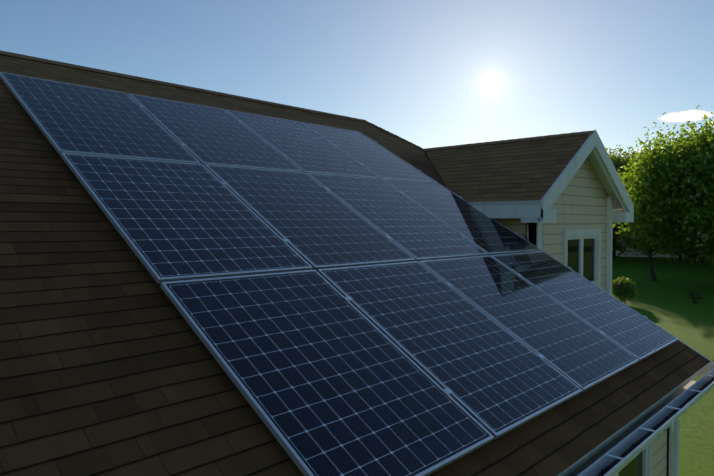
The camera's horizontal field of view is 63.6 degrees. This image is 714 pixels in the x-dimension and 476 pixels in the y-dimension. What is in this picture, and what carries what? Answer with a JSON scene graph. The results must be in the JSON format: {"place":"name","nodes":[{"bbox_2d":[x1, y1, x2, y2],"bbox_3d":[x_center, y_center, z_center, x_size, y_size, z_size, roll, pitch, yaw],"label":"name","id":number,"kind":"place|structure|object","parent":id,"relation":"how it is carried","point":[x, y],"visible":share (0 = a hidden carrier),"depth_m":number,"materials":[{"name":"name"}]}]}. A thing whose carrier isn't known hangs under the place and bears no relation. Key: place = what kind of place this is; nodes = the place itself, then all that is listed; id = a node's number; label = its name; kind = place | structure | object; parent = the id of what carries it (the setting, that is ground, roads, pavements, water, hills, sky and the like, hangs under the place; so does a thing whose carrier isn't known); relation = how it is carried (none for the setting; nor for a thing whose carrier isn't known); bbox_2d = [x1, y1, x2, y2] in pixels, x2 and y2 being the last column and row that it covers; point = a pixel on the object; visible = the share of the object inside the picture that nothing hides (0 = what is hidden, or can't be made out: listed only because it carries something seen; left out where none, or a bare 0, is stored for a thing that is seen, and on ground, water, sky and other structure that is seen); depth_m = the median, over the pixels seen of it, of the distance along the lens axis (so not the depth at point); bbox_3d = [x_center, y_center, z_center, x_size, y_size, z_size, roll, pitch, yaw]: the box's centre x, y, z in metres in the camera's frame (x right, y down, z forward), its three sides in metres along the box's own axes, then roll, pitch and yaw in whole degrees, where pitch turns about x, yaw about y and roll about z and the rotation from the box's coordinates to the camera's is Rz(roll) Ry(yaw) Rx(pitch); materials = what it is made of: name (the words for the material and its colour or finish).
{"place":"outdoors","nodes":[
{"label":"outdoors","id":0,"kind":"place"},
{"bbox_2d":[0,0,713,158],"label":"sky","id":1,"kind":"structure","parent":0,"point":[427,73],"materials":[{"name":"blue"}]},
{"bbox_2d":[477,157,608,290],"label":"wing walls","id":2,"kind":"structure","parent":0,"point":[580,202],"depth_m":7.70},
{"bbox_2d":[425,130,593,205],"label":"wing roof","id":3,"kind":"structure","parent":2,"relation":"on","point":[521,172],"depth_m":7.45,"materials":[{"name":"brown"}]},
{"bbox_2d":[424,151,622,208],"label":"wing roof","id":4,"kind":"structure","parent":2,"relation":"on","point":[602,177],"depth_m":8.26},
{"bbox_2d":[612,250,713,475],"bbox_3d":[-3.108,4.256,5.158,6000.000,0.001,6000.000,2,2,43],"label":"lawn ground","id":5,"kind":"structure","parent":0,"point":[664,303],"depth_m":27.92,"materials":[{"name":"green plant"}]},
{"bbox_2d":[472,130,633,294],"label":"trim","id":6,"kind":"structure","parent":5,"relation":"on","point":[581,253],"depth_m":7.64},
{"bbox_2d":[605,145,640,258],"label":"tree","id":7,"kind":"object","parent":5,"relation":"on","point":[619,162],"depth_m":65.07,"materials":[{"name":"green plant"}]},
{"bbox_2d":[612,275,637,303],"bbox_3d":[14.285,2.801,30.863,1.427,1.573,1.716,2,2,43],"label":"bush","id":8,"kind":"object","parent":5,"relation":"on","point":[623,291],"visible":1,"depth_m":30.53,"materials":[{"name":"green plant"}]},
{"bbox_2d":[612,222,642,259],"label":"tree","id":9,"kind":"object","parent":5,"relation":"on","point":[616,246],"visible":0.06,"depth_m":65.88,"materials":[{"name":"green plant"}]},
{"bbox_2d":[615,139,652,180],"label":"tree","id":10,"kind":"object","parent":5,"relation":"on","point":[632,153],"depth_m":78.37,"materials":[{"name":"green plant"}]},
{"bbox_2d":[616,222,675,280],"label":"tree","id":11,"kind":"object","parent":5,"relation":"on","point":[649,252],"visible":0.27,"depth_m":42.66,"materials":[{"name":"green plant"}]},
{"bbox_2d":[615,222,683,256],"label":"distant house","id":12,"kind":"structure","parent":5,"relation":"on","point":[630,254],"depth_m":71.62,"materials":[{"name":"grey"}]},
{"bbox_2d":[652,429,666,475],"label":"house walls","id":13,"kind":"structure","parent":5,"relation":"on","point":[659,452],"depth_m":5.48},
{"bbox_2d":[0,50,710,475],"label":"roof front","id":14,"kind":"structure","parent":13,"relation":"on","point":[110,364],"depth_m":2.83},
{"bbox_2d":[0,51,593,150],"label":"ridge caps","id":15,"kind":"object","parent":14,"relation":"on","point":[292,107],"visible":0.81,"depth_m":7.68,"materials":[{"name":"brown"}]},
{"bbox_2d":[12,93,646,460],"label":"clamps","id":16,"kind":"object","parent":14,"relation":"on","point":[447,391],"visible":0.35,"depth_m":4.67,"materials":[{"name":"silver metal"}]},
{"bbox_2d":[0,72,200,163],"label":"solar panel","id":17,"kind":"object","parent":16,"relation":"on","point":[74,118],"visible":0.92,"depth_m":4.85,"materials":[{"name":"blue glass"}]},
{"bbox_2d":[60,153,312,283],"bbox_3d":[-1.199,-0.188,4.012,1.130,0.032,1.598,-2,32,-47],"label":"solar panel","id":18,"kind":"object","parent":16,"relation":"on","point":[174,221],"visible":0.96,"depth_m":3.89,"materials":[{"name":"blue glass"}]},
{"bbox_2d":[128,93,302,171],"bbox_3d":[-1.431,-1.052,5.792,1.130,0.030,1.598,-2,32,-47],"label":"solar panel","id":19,"kind":"object","parent":16,"relation":"on","point":[207,135],"visible":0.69,"depth_m":5.71,"materials":[{"name":"blue glass"}]},
{"bbox_2d":[225,109,378,178],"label":"solar panel","id":20,"kind":"object","parent":16,"relation":"on","point":[303,148],"visible":0.85,"depth_m":6.56,"materials":[{"name":"blue glass"}]},
{"bbox_2d":[205,164,415,269],"bbox_3d":[-0.408,-0.211,4.853,1.130,0.032,1.598,-2,32,-47],"label":"solar panel","id":21,"kind":"object","parent":16,"relation":"on","point":[316,224],"visible":0.85,"depth_m":4.75,"materials":[{"name":"blue glass"}]},
{"bbox_2d":[160,270,493,475],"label":"solar panel","id":22,"kind":"object","parent":16,"relation":"attached to","point":[325,376],"visible":1,"depth_m":2.95,"materials":[{"name":"blue glass"}]},
{"bbox_2d":[301,122,437,183],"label":"solar panel","id":23,"kind":"object","parent":16,"relation":"on","point":[375,158],"visible":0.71,"depth_m":7.41,"materials":[{"name":"blue glass"}]},
{"bbox_2d":[306,173,486,261],"bbox_3d":[0.384,-0.235,5.694,1.130,0.032,1.598,-2,32,-47],"label":"solar panel","id":24,"kind":"object","parent":16,"relation":"on","point":[414,230],"visible":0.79,"depth_m":5.61,"materials":[{"name":"blue glass"}]},
{"bbox_2d":[317,261,581,439],"bbox_3d":[0.616,0.629,3.915,1.130,0.030,1.598,-2,32,-47],"label":"solar panel","id":25,"kind":"object","parent":16,"relation":"attached to","point":[497,379],"visible":0.85,"depth_m":3.80,"materials":[{"name":"solar cell glass"},{"name":"silicon"},{"name":"aluminium"}]},
{"bbox_2d":[382,179,540,255],"bbox_3d":[1.175,-0.259,6.535,1.130,0.032,1.598,-2,32,-47],"label":"solar panel","id":26,"kind":"object","parent":16,"relation":"on","point":[460,215],"visible":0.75,"depth_m":6.46,"materials":[{"name":"blue glass"}]},
{"bbox_2d":[419,255,638,391],"bbox_3d":[1.407,0.605,4.756,1.130,0.030,1.598,-2,32,-47],"label":"solar panel","id":27,"kind":"object","parent":16,"relation":"attached to","point":[577,351],"visible":0.81,"depth_m":4.66,"materials":[{"name":"solar cell glass"},{"name":"silicon"},{"name":"aluminium"}]},
{"bbox_2d":[491,251,677,361],"bbox_3d":[2.198,0.581,5.597,1.130,0.030,1.598,-2,32,-47],"label":"solar panel","id":28,"kind":"object","parent":16,"relation":"attached to","point":[637,335],"visible":0.85,"depth_m":5.52,"materials":[{"name":"solar cell glass"},{"name":"silicon"},{"name":"aluminium"}]},
{"bbox_2d":[541,250,713,475],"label":"eave trim","id":29,"kind":"structure","parent":13,"relation":"attached to","point":[673,454],"depth_m":5.42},
{"bbox_2d":[577,368,713,475],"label":"eave gutter","id":30,"kind":"object","parent":29,"relation":"attached to","point":[620,448],"depth_m":3.86,"materials":[{"name":"white metal"}]},
{"bbox_2d":[606,375,713,459],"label":"gutter brackets","id":31,"kind":"object","parent":29,"relation":"attached to","point":[672,430],"visible":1,"depth_m":4.03,"materials":[{"name":"white metal"}]},
{"bbox_2d":[615,428,668,475],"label":"window","id":32,"kind":"structure","parent":13,"relation":"attached to","point":[640,464],"depth_m":5.15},
{"bbox_2d":[613,105,713,270],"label":"tree","id":33,"kind":"object","parent":5,"relation":"on","point":[671,191],"visible":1,"depth_m":36.89,"materials":[{"name":"green plant"}]},
{"bbox_2d":[625,128,704,262],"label":"tree","id":34,"kind":"object","parent":5,"relation":"on","point":[693,257],"depth_m":61.97,"materials":[{"name":"green plant"}]},
{"bbox_2d":[657,247,697,260],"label":"hedge","id":35,"kind":"object","parent":5,"relation":"on","point":[678,255],"visible":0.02,"depth_m":63.93,"materials":[{"name":"green plant"}]},
{"bbox_2d":[673,248,710,262],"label":"hedge","id":36,"kind":"object","parent":5,"relation":"on","point":[703,260],"visible":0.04,"depth_m":60.99,"materials":[{"name":"green plant"}]},
{"bbox_2d":[683,288,705,303],"bbox_3d":[18.132,3.149,30.951,0.912,0.876,0.989,-1,2,-18],"label":"bush","id":37,"kind":"object","parent":5,"relation":"on","point":[693,294],"visible":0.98,"depth_m":30.87,"materials":[{"name":"green plant"}]}
]}

